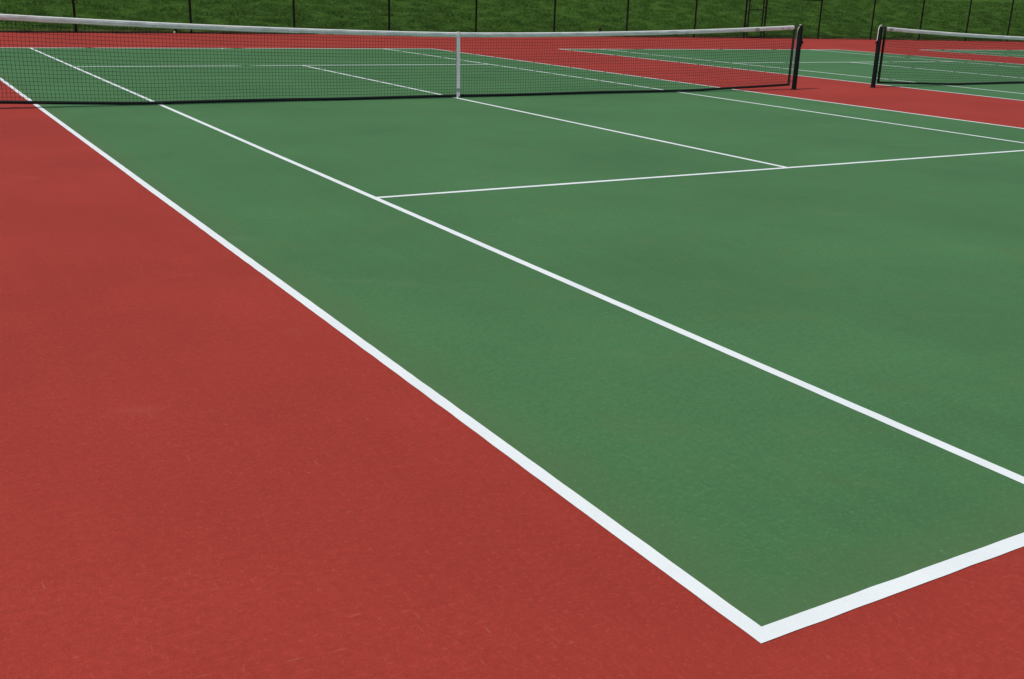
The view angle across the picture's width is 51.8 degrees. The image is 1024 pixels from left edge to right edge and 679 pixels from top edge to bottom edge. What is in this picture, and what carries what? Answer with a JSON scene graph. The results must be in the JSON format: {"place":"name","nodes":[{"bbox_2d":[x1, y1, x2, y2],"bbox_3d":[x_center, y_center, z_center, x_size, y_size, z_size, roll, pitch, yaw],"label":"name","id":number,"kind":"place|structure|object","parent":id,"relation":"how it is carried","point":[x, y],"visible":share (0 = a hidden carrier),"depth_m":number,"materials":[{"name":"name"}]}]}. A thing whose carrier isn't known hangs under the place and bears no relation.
{"place":"outdoors","nodes":[
{"label":"outdoors","id":0,"kind":"place"},
{"bbox_2d":[0,32,1023,678],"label":"pavement","id":1,"kind":"structure","parent":0,"point":[218,460],"depth_m":3.10,"materials":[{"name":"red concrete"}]},
{"bbox_2d":[0,48,1023,626],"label":"court surface","id":2,"kind":"object","parent":1,"relation":"on","point":[892,290],"visible":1,"depth_m":5.88,"materials":[{"name":"green plastic"}]},
{"bbox_2d":[0,48,1023,642],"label":"court lines","id":3,"kind":"object","parent":2,"relation":"on","point":[752,628],"visible":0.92,"depth_m":3.69,"materials":[{"name":"paint"}]},
{"bbox_2d":[0,0,1023,41],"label":"chain link fence","id":4,"kind":"object","parent":1,"relation":"on","point":[476,14],"visible":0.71,"depth_m":38.52,"materials":[{"name":"black metal"}]},
{"bbox_2d":[565,49,1023,99],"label":"court surface","id":5,"kind":"object","parent":1,"relation":"on","point":[837,63],"visible":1,"depth_m":25.57,"materials":[{"name":"green plastic"}]},
{"bbox_2d":[563,49,1023,100],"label":"court lines","id":6,"kind":"object","parent":5,"relation":"on","point":[841,74],"visible":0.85,"depth_m":25.66,"materials":[{"name":"paint"}]},
{"bbox_2d":[791,24,802,89],"bbox_3d":[4.897,-4.837,18.080,0.153,1.081,0.108,0,18,-5],"label":"net post","id":7,"kind":"object","parent":1,"relation":"on","point":[799,41],"visible":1,"depth_m":18.04,"materials":[{"name":"black metal"}]},
{"bbox_2d":[0,14,799,104],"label":"tennis net","id":8,"kind":"object","parent":7,"relation":"attached to","point":[157,25],"visible":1,"depth_m":14.12,"materials":[{"name":"black fabric"}]},
{"bbox_2d":[871,25,882,87],"bbox_3d":[6.638,-5.133,19.118,0.203,1.102,0.108,-9,21,-30],"label":"net post","id":9,"kind":"object","parent":1,"relation":"on","point":[877,54],"visible":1,"depth_m":19.08,"materials":[{"name":"black metal"}]},
{"bbox_2d":[877,26,1023,84],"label":"tennis net","id":10,"kind":"object","parent":9,"relation":"attached to","point":[961,35],"visible":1,"depth_m":20.09,"materials":[{"name":"black fabric"}]},
{"bbox_2d":[929,50,1023,57],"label":"court surface","id":11,"kind":"object","parent":1,"relation":"on","point":[998,52],"visible":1,"depth_m":36.16,"materials":[{"name":"green plastic"}]},
{"bbox_2d":[0,0,1023,41],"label":"grass bank","id":12,"kind":"structure","parent":0,"point":[480,25],"depth_m":39.94,"materials":[{"name":"plant"}]},
{"bbox_2d":[36,32,1016,41],"bbox_3d":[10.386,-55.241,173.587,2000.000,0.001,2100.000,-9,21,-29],"label":"ground","id":13,"kind":"structure","parent":0,"point":[592,36],"depth_m":33.12,"materials":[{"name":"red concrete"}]}
]}

